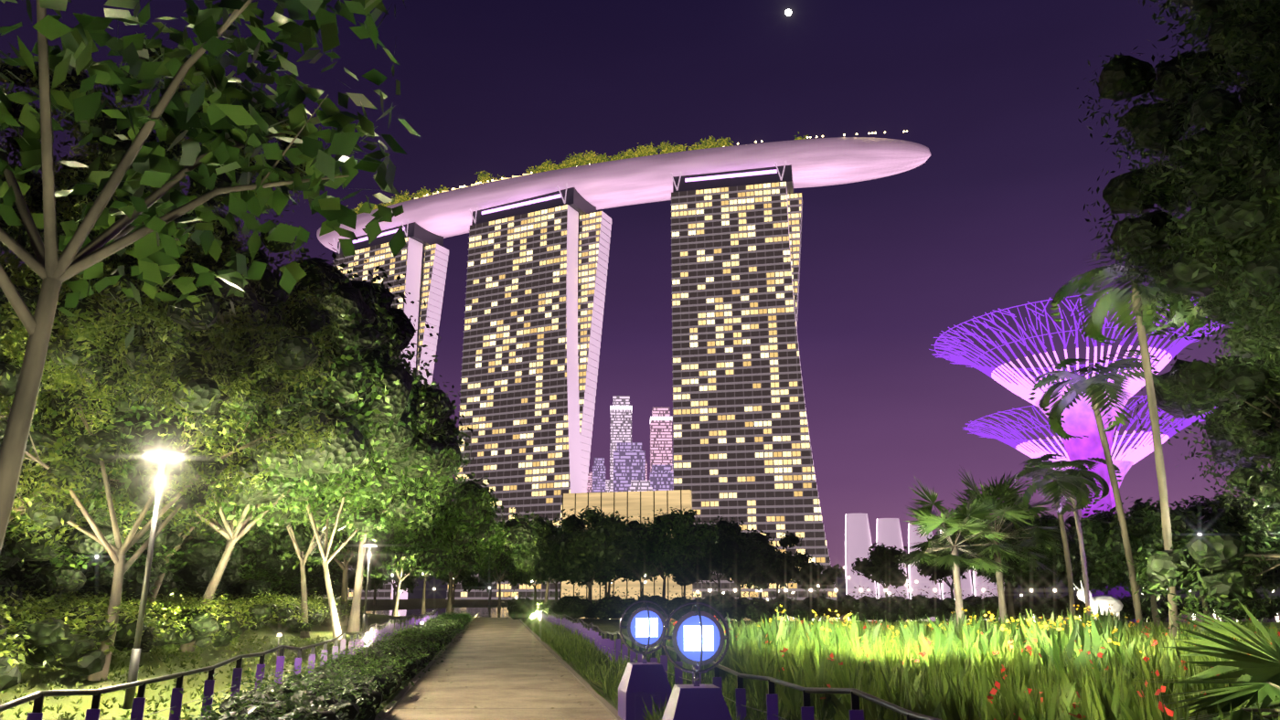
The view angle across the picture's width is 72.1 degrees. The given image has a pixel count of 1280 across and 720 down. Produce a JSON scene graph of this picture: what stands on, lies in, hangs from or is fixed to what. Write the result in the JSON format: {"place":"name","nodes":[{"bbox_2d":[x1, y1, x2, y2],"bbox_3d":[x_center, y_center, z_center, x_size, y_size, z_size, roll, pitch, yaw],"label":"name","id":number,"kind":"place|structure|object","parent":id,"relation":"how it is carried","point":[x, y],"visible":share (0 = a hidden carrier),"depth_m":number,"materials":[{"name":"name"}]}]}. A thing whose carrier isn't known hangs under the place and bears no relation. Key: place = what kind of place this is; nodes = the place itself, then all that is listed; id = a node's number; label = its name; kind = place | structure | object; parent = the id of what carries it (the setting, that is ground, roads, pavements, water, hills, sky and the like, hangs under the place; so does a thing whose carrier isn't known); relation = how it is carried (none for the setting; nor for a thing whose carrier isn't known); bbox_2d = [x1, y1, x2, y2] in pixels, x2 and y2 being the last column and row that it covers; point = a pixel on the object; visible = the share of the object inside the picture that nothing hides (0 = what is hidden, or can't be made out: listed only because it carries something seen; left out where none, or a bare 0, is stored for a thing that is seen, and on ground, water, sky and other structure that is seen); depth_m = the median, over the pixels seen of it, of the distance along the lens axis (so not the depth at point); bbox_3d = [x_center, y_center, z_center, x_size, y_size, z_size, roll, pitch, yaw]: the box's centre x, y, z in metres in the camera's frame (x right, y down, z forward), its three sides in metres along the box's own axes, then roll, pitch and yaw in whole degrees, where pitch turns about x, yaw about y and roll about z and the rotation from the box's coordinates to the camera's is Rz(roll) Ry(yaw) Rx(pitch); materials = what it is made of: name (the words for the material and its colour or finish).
{"place":"outdoors","nodes":[
{"label":"outdoors","id":0,"kind":"place"},
{"bbox_2d":[384,617,615,719],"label":"foot path","id":1,"kind":"structure","parent":0,"point":[500,674],"depth_m":17.46,"materials":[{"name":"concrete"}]},
{"bbox_2d":[388,636,598,715],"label":"fallen leaves","id":2,"kind":"object","parent":1,"relation":"on","point":[531,667],"visible":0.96,"depth_m":18.57,"materials":[{"name":"brown plant"}]},
{"bbox_2d":[374,612,623,719],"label":"path kerbs","id":3,"kind":"structure","parent":1,"relation":"on","point":[611,709],"depth_m":17.03,"materials":[{"name":"brown"}]},
{"bbox_2d":[346,131,809,214],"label":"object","id":4,"kind":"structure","parent":0,"point":[639,152],"depth_m":437.04,"materials":[{"name":"green plant"}]},
{"bbox_2d":[0,598,1279,719],"bbox_3d":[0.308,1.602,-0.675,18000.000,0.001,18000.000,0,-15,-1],"label":"ground","id":5,"kind":"structure","parent":0,"point":[611,625],"depth_m":21.29,"materials":[{"name":"green plant"}]},
{"bbox_2d":[0,53,223,553],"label":"tall tree","id":6,"kind":"object","parent":5,"relation":"on","point":[42,439],"visible":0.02,"depth_m":27.23,"materials":[{"name":"green plant"}]},
{"bbox_2d":[4,402,273,607],"bbox_3d":[-19.515,4.829,39.033,14.547,14.448,14.905,0,-15,-1],"label":"tree","id":7,"kind":"object","parent":5,"relation":"on","point":[208,529],"depth_m":37.83,"materials":[{"name":"green plant"}]},
{"bbox_2d":[123,448,185,709],"bbox_3d":[-8.063,3.527,14.392,0.652,4.080,0.652,0,-15,-1],"label":"lamp post","id":8,"kind":"object","parent":5,"relation":"on","point":[163,455],"visible":0.96,"depth_m":14.38,"materials":[{"name":"grey metal"}]},
{"bbox_2d":[0,32,343,681],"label":"tall tree","id":9,"kind":"object","parent":5,"relation":"on","point":[194,357],"visible":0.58,"depth_m":19.32,"materials":[{"name":"green plant"}]},
{"bbox_2d":[0,634,361,719],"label":"lawn tufts","id":10,"kind":"object","parent":5,"relation":"on","point":[153,686],"visible":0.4,"depth_m":20.09,"materials":[{"name":"green plant"}]},
{"bbox_2d":[0,490,365,612],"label":"shrubs","id":11,"kind":"object","parent":5,"relation":"on","point":[203,553],"depth_m":35.40,"materials":[{"name":"green plant"}]},
{"bbox_2d":[0,579,373,692],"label":"understorey shrubs","id":12,"kind":"object","parent":5,"relation":"on","point":[71,635],"visible":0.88,"depth_m":22.56,"materials":[{"name":"green plant"}]},
{"bbox_2d":[0,0,419,554],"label":"tree","id":13,"kind":"object","parent":5,"relation":"on","point":[234,117],"visible":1,"depth_m":7.36,"materials":[{"name":"green plant"}]},
{"bbox_2d":[0,608,437,719],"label":"railing","id":14,"kind":"object","parent":5,"relation":"on","point":[92,713],"visible":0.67,"depth_m":12.21,"materials":[{"name":"black metal"}]},
{"bbox_2d":[0,237,447,652],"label":"tree","id":15,"kind":"object","parent":5,"relation":"on","point":[374,382],"visible":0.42,"depth_m":26.86,"materials":[{"name":"green plant"}]},
{"bbox_2d":[276,633,282,661],"bbox_3d":[-9.430,7.522,22.926,0.129,0.780,0.129,-6,-16,21],"label":"garden light","id":16,"kind":"object","parent":5,"relation":"on","point":[279,634],"visible":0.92,"depth_m":22.96,"materials":[{"name":"white metal"}]},
{"bbox_2d":[113,608,475,719],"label":"hedge","id":17,"kind":"object","parent":5,"relation":"on","point":[366,684],"visible":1,"depth_m":13.10,"materials":[{"name":"green plant"}]},
{"bbox_2d":[242,491,389,639],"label":"tree","id":18,"kind":"object","parent":5,"relation":"on","point":[297,536],"visible":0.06,"depth_m":37.73,"materials":[{"name":"green plant"}]},
{"bbox_2d":[333,564,365,589],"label":"tree","id":19,"kind":"object","parent":5,"relation":"on","point":[351,575],"visible":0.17,"depth_m":174.86,"materials":[{"name":"green plant"}]},
{"bbox_2d":[266,499,453,626],"bbox_3d":[-17.508,9.956,53.743,12.739,12.049,12.542,-13,-20,39],"label":"tree","id":20,"kind":"object","parent":5,"relation":"on","point":[348,550],"visible":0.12,"depth_m":52.24,"materials":[{"name":"green plant"}]},
{"bbox_2d":[245,346,475,646],"bbox_3d":[-11.291,4.652,32.337,9.856,11.291,11.056,0,-15,-1],"label":"tree","id":21,"kind":"object","parent":5,"relation":"on","point":[406,495],"visible":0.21,"depth_m":32.46,"materials":[{"name":"green plant"}]},
{"bbox_2d":[361,544,377,634],"bbox_3d":[-12.758,10.676,41.072,0.652,4.080,0.652,0,-15,-1],"label":"lamp post","id":22,"kind":"object","parent":5,"relation":"on","point":[365,604],"visible":1,"depth_m":41.04,"materials":[{"name":"black"}]},
{"bbox_2d":[273,405,473,632],"bbox_3d":[-14.382,6.975,45.402,10.436,13.491,10.391,0,-15,-1],"label":"dark tree","id":23,"kind":"object","parent":5,"relation":"on","point":[354,624],"visible":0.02,"depth_m":44.33,"materials":[{"name":"green plant"}]},
{"bbox_2d":[349,552,405,605],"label":"tree","id":24,"kind":"object","parent":5,"relation":"on","point":[375,583],"visible":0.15,"depth_m":169.09,"materials":[{"name":"green plant"}]},
{"bbox_2d":[313,220,448,599],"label":"hotel tower","id":25,"kind":"structure","parent":5,"relation":"on","point":[420,260],"depth_m":481.59,"materials":[{"name":"pink"}]},
{"bbox_2d":[316,137,930,252],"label":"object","id":26,"kind":"structure","parent":25,"relation":"on","point":[819,162],"depth_m":429.63,"materials":[{"name":"metal"}]},
{"bbox_2d":[414,173,531,199],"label":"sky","id":27,"kind":"structure","parent":26,"relation":"on","point":[474,185],"depth_m":460.65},
{"bbox_2d":[426,130,907,195],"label":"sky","id":28,"kind":"structure","parent":26,"relation":"on","point":[875,133],"depth_m":412.44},
{"bbox_2d":[351,541,426,617],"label":"tree","id":29,"kind":"object","parent":5,"relation":"on","point":[381,565],"visible":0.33,"depth_m":76.55,"materials":[{"name":"green plant"}]},
{"bbox_2d":[380,566,421,606],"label":"tree","id":30,"kind":"object","parent":5,"relation":"on","point":[407,582],"visible":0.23,"depth_m":158.86,"materials":[{"name":"green plant"}]},
{"bbox_2d":[431,565,479,605],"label":"tree","id":31,"kind":"object","parent":5,"relation":"on","point":[460,575],"visible":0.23,"depth_m":174.67,"materials":[{"name":"green plant"}]},
{"bbox_2d":[374,473,545,614],"bbox_3d":[-13.358,13.103,62.319,10.230,10.430,11.327,-9,-18,31],"label":"tree","id":32,"kind":"object","parent":5,"relation":"on","point":[466,530],"visible":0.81,"depth_m":60.28,"materials":[{"name":"green plant"}]},
{"bbox_2d":[459,565,517,605],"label":"tree","id":33,"kind":"object","parent":5,"relation":"on","point":[468,582],"visible":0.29,"depth_m":171.51,"materials":[{"name":"green plant"}]},
{"bbox_2d":[469,541,530,608],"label":"tree","id":34,"kind":"object","parent":5,"relation":"on","point":[504,560],"visible":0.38,"depth_m":124.94,"materials":[{"name":"green plant"}]},
{"bbox_2d":[507,572,543,604],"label":"tree","id":35,"kind":"object","parent":5,"relation":"on","point":[525,580],"visible":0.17,"depth_m":175.57,"materials":[{"name":"green plant"}]},
{"bbox_2d":[445,182,611,599],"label":"hotel tower","id":36,"kind":"structure","parent":5,"relation":"on","point":[537,268],"depth_m":430.83,"materials":[{"name":"black"}]},
{"bbox_2d":[524,529,568,603],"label":"tree","id":37,"kind":"object","parent":5,"relation":"on","point":[556,582],"visible":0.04,"depth_m":148.41,"materials":[{"name":"green plant"}]},
{"bbox_2d":[586,472,592,492],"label":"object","id":38,"kind":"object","parent":5,"relation":"on","point":[590,484],"visible":0.18,"depth_m":1295.63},
{"bbox_2d":[592,458,605,492],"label":"skyscraper","id":39,"kind":"structure","parent":5,"relation":"on","point":[599,476],"depth_m":1198.87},
{"bbox_2d":[586,522,626,597],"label":"tree","id":40,"kind":"object","parent":5,"relation":"on","point":[605,592],"depth_m":147.88,"materials":[{"name":"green plant"}]},
{"bbox_2d":[605,480,609,492],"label":"building","id":41,"kind":"structure","parent":5,"relation":"on","point":[607,485],"depth_m":1396.35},
{"bbox_2d":[584,514,649,596],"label":"tree","id":42,"kind":"object","parent":5,"relation":"on","point":[625,573],"visible":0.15,"depth_m":104.08,"materials":[{"name":"green plant"}]},
{"bbox_2d":[609,395,632,492],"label":"skyscraper","id":43,"kind":"structure","parent":5,"relation":"on","point":[621,409],"depth_m":1116.34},
{"bbox_2d":[559,490,692,600],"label":"low building","id":44,"kind":"structure","parent":5,"relation":"on","point":[645,505],"depth_m":382.89,"materials":[{"name":"beige glass"}]},
{"bbox_2d":[613,442,645,491],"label":"skyscraper","id":45,"kind":"structure","parent":5,"relation":"on","point":[629,462],"depth_m":902.53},
{"bbox_2d":[628,480,652,491],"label":"building","id":46,"kind":"structure","parent":5,"relation":"on","point":[640,485],"depth_m":799.54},
{"bbox_2d":[618,600,671,719],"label":"path lamp","id":47,"kind":"object","parent":5,"relation":"on","point":[645,680],"visible":0.92,"depth_m":12.45,"materials":[{"name":"metal"}]},
{"bbox_2d":[625,565,666,596],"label":"tree","id":48,"kind":"object","parent":5,"relation":"on","point":[649,576],"depth_m":158.97,"materials":[{"name":"green plant"}]},
{"bbox_2d":[650,407,671,472],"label":"skyscraper","id":49,"kind":"structure","parent":5,"relation":"on","point":[660,436],"depth_m":1012.27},
{"bbox_2d":[649,464,673,490],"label":"skyscraper","id":50,"kind":"structure","parent":5,"relation":"on","point":[661,476],"depth_m":849.75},
{"bbox_2d":[672,448,673,472],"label":"skyscraper","id":51,"kind":"structure","parent":5,"relation":"on","point":[672,462],"depth_m":1356.24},
{"bbox_2d":[624,507,722,598],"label":"tree","id":52,"kind":"object","parent":5,"relation":"on","point":[681,549],"visible":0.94,"depth_m":92.12,"materials":[{"name":"green plant"}]},
{"bbox_2d":[522,616,846,719],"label":"verge plants","id":53,"kind":"object","parent":5,"relation":"on","point":[568,645],"visible":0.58,"depth_m":18.23,"materials":[{"name":"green plant"}]},
{"bbox_2d":[664,534,710,597],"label":"tree","id":54,"kind":"object","parent":5,"relation":"on","point":[677,580],"visible":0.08,"depth_m":166.93,"materials":[{"name":"green plant"}]},
{"bbox_2d":[661,602,732,719],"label":"path lamp","id":55,"kind":"object","parent":5,"relation":"on","point":[698,637],"visible":1,"depth_m":9.43,"materials":[{"name":"metal"}]},
{"bbox_2d":[672,515,770,594],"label":"tree","id":56,"kind":"object","parent":5,"relation":"on","point":[729,553],"visible":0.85,"depth_m":113.39,"materials":[{"name":"green plant"}]},
{"bbox_2d":[536,609,941,719],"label":"railing","id":57,"kind":"object","parent":5,"relation":"on","point":[607,644],"visible":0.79,"depth_m":11.37,"materials":[{"name":"black metal"}]},
{"bbox_2d":[704,527,783,598],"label":"tree","id":58,"kind":"object","parent":5,"relation":"on","point":[750,575],"visible":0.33,"depth_m":148.12,"materials":[{"name":"green plant"}]},
{"bbox_2d":[730,544,791,598],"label":"tree","id":59,"kind":"object","parent":5,"relation":"on","point":[773,573],"visible":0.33,"depth_m":161.97,"materials":[{"name":"green plant"}]},
{"bbox_2d":[400,566,1143,600],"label":"garden sparkle","id":60,"kind":"object","parent":5,"relation":"on","point":[889,593],"visible":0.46,"depth_m":166.34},
{"bbox_2d":[764,531,812,597],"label":"tree","id":61,"kind":"object","parent":5,"relation":"on","point":[796,560],"visible":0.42,"depth_m":171.59,"materials":[{"name":"green plant"}]},
{"bbox_2d":[794,561,845,596],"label":"tree","id":62,"kind":"object","parent":5,"relation":"on","point":[811,577],"visible":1,"depth_m":172.02,"materials":[{"name":"green plant"}]},
{"bbox_2d":[407,572,1279,598],"bbox_3d":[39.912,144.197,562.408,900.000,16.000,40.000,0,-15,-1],"label":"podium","id":63,"kind":"object","parent":5,"relation":"on","point":[440,591],"depth_m":544.97,"materials":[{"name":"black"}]},
{"bbox_2d":[851,543,911,597],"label":"tree","id":64,"kind":"object","parent":5,"relation":"on","point":[880,567],"visible":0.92,"depth_m":150.72,"materials":[{"name":"green plant"}]},
{"bbox_2d":[496,581,1279,623],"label":"hedge","id":65,"kind":"object","parent":5,"relation":"on","point":[894,608],"visible":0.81,"depth_m":57.53,"materials":[{"name":"green plant"}]},
{"bbox_2d":[844,513,1004,599],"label":"buildings","id":66,"kind":"structure","parent":5,"relation":"on","point":[858,541],"depth_m":411.53,"materials":[{"name":"pink"}]},
{"bbox_2d":[915,531,972,598],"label":"tree","id":67,"kind":"object","parent":5,"relation":"on","point":[938,573],"visible":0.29,"depth_m":140.03,"materials":[{"name":"green plant"}]},
{"bbox_2d":[625,613,1279,719],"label":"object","id":68,"kind":"structure","parent":5,"relation":"on","point":[1016,685],"depth_m":12.50,"materials":[{"name":"green plant"}]},
{"bbox_2d":[892,477,1019,624],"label":"fan palm","id":69,"kind":"object","parent":5,"relation":"on","point":[929,520],"visible":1,"depth_m":41.58,"materials":[{"name":"green plant"}]},
{"bbox_2d":[708,588,1274,592],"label":"lake bank lights","id":70,"kind":"object","parent":5,"relation":"on","point":[860,590],"visible":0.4,"depth_m":146.51},
{"bbox_2d":[960,524,1024,619],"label":"fan palm","id":71,"kind":"object","parent":5,"relation":"on","point":[1010,603],"visible":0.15,"depth_m":54.06,"materials":[{"name":"green plant"}]},
{"bbox_2d":[719,601,1279,706],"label":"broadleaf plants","id":72,"kind":"object","parent":5,"relation":"on","point":[1021,631],"visible":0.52,"depth_m":19.23,"materials":[{"name":"green plant"}]},
{"bbox_2d":[930,467,1070,623],"bbox_3d":[18.469,9.447,44.757,7.180,8.361,5.970,7,-17,-25],"label":"fan palm","id":73,"kind":"object","parent":5,"relation":"on","point":[1012,513],"visible":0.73,"depth_m":44.62,"materials":[{"name":"green plant"}]},
{"bbox_2d":[973,569,1028,583],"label":"tree","id":74,"kind":"object","parent":5,"relation":"on","point":[978,573],"visible":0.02,"depth_m":151.82,"materials":[{"name":"green plant"}]},
{"bbox_2d":[955,503,1056,616],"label":"fan palm","id":75,"kind":"object","parent":5,"relation":"on","point":[1033,563],"visible":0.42,"depth_m":48.68,"materials":[{"name":"green plant"}]},
{"bbox_2d":[935,501,1081,620],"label":"tree","id":76,"kind":"object","parent":5,"relation":"on","point":[1015,578],"visible":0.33,"depth_m":53.42,"materials":[{"name":"green plant"}]},
{"bbox_2d":[1018,569,1058,600],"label":"tree","id":77,"kind":"object","parent":5,"relation":"on","point":[1035,582],"visible":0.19,"depth_m":156.77,"materials":[{"name":"green plant"}]},
{"bbox_2d":[1003,458,1100,618],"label":"tall palm","id":78,"kind":"object","parent":5,"relation":"on","point":[1078,487],"visible":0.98,"depth_m":35.51,"materials":[{"name":"green plant"}]},
{"bbox_2d":[1024,453,1122,616],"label":"tall palm","id":79,"kind":"object","parent":5,"relation":"on","point":[1083,473],"visible":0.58,"depth_m":40.44,"materials":[{"name":"green plant"}]},
{"bbox_2d":[928,291,1231,598],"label":"supertree","id":80,"kind":"object","parent":5,"relation":"on","point":[1079,420],"visible":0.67,"depth_m":68.46},
{"bbox_2d":[1046,513,1130,619],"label":"tree","id":81,"kind":"object","parent":5,"relation":"on","point":[1098,580],"visible":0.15,"depth_m":59.44,"materials":[{"name":"green plant"}]},
{"bbox_2d":[963,395,1215,513],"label":"supertree","id":82,"kind":"object","parent":5,"relation":"on","point":[1025,446],"visible":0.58,"depth_m":86.37},
{"bbox_2d":[1028,349,1173,632],"bbox_3d":[16.001,4.745,30.048,4.598,9.834,4.316,0,-15,-1],"label":"tall palm","id":83,"kind":"object","parent":5,"relation":"on","point":[1095,387],"visible":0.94,"depth_m":30.47,"materials":[{"name":"green plant"}]},
{"bbox_2d":[1073,581,1133,627],"bbox_3d":[23.381,12.419,44.447,3.213,2.458,1.200,6,-16,-20],"label":"white bull sculpture","id":84,"kind":"object","parent":5,"relation":"on","point":[1104,602],"visible":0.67,"depth_m":44.08,"materials":[{"name":"white stone"}]},
{"bbox_2d":[1049,245,1223,638],"bbox_3d":[14.278,2.368,24.215,4.239,11.428,4.206,0,-15,-1],"label":"tall palm","id":85,"kind":"object","parent":5,"relation":"on","point":[1117,298],"visible":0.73,"depth_m":25.12,"materials":[{"name":"green plant"}]},
{"bbox_2d":[1070,497,1222,627],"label":"tree","id":86,"kind":"object","parent":5,"relation":"on","point":[1101,533],"visible":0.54,"depth_m":48.42,"materials":[{"name":"green plant"}]},
{"bbox_2d":[1077,0,1279,658],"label":"tree","id":87,"kind":"object","parent":5,"relation":"on","point":[1142,191],"visible":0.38,"depth_m":16.47,"materials":[{"name":"green plant"}]},
{"bbox_2d":[1122,493,1279,625],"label":"tree","id":88,"kind":"object","parent":5,"relation":"on","point":[1235,523],"visible":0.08,"depth_m":51.73,"materials":[{"name":"green plant"}]},
{"bbox_2d":[1124,298,1279,553],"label":"tree","id":89,"kind":"object","parent":5,"relation":"on","point":[1220,457],"visible":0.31,"depth_m":32.09,"materials":[{"name":"green plant"}]},
{"bbox_2d":[1132,0,1279,473],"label":"tree","id":90,"kind":"object","parent":5,"relation":"on","point":[1245,142],"visible":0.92,"depth_m":14.31,"materials":[{"name":"green plant"}]},
{"bbox_2d":[1148,597,1279,719],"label":"fan palm","id":91,"kind":"object","parent":5,"relation":"on","point":[1258,680],"visible":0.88,"depth_m":8.22,"materials":[{"name":"green plant"}]},
{"bbox_2d":[1175,45,1279,567],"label":"tree","id":92,"kind":"object","parent":5,"relation":"on","point":[1256,484],"visible":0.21,"depth_m":21.55,"materials":[{"name":"green plant"}]},
{"bbox_2d":[1180,490,1279,623],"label":"tree","id":93,"kind":"object","parent":5,"relation":"on","point":[1274,572],"visible":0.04,"depth_m":58.19,"materials":[{"name":"green plant"}]},
{"bbox_2d":[670,160,837,600],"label":"hotel tower","id":94,"kind":"structure","parent":0,"point":[741,448],"depth_m":396.60,"materials":[{"name":"black"}]},
{"bbox_2d":[785,9,791,15],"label":"moon disc","id":95,"kind":"object","parent":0,"point":[788,12],"visible":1,"depth_m":8247.56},
{"bbox_2d":[365,608,1279,622],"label":"lake water","id":96,"kind":"structure","parent":0,"point":[487,613],"depth_m":78.52,"materials":[{"name":"black liquid"}]},
{"bbox_2d":[414,551,494,612],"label":"tree","id":97,"kind":"object","parent":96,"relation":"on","point":[423,608],"visible":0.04,"depth_m":96.15,"materials":[{"name":"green plant"}]},
{"bbox_2d":[499,509,594,604],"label":"tree","id":98,"kind":"object","parent":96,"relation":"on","point":[525,560],"visible":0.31,"depth_m":87.52,"materials":[{"name":"green plant"}]},
{"bbox_2d":[527,504,643,603],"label":"tree","id":99,"kind":"object","parent":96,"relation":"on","point":[581,556],"visible":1,"depth_m":72.67,"materials":[{"name":"green plant"}]},
{"bbox_2d":[568,577,602,589],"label":"tree","id":100,"kind":"object","parent":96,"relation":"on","point":[580,584],"depth_m":118.00,"materials":[{"name":"green plant"}]},
{"bbox_2d":[1255,583,1279,590],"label":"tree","id":101,"kind":"object","parent":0,"point":[1264,588],"depth_m":136.73,"materials":[{"name":"green plant"}]}
]}

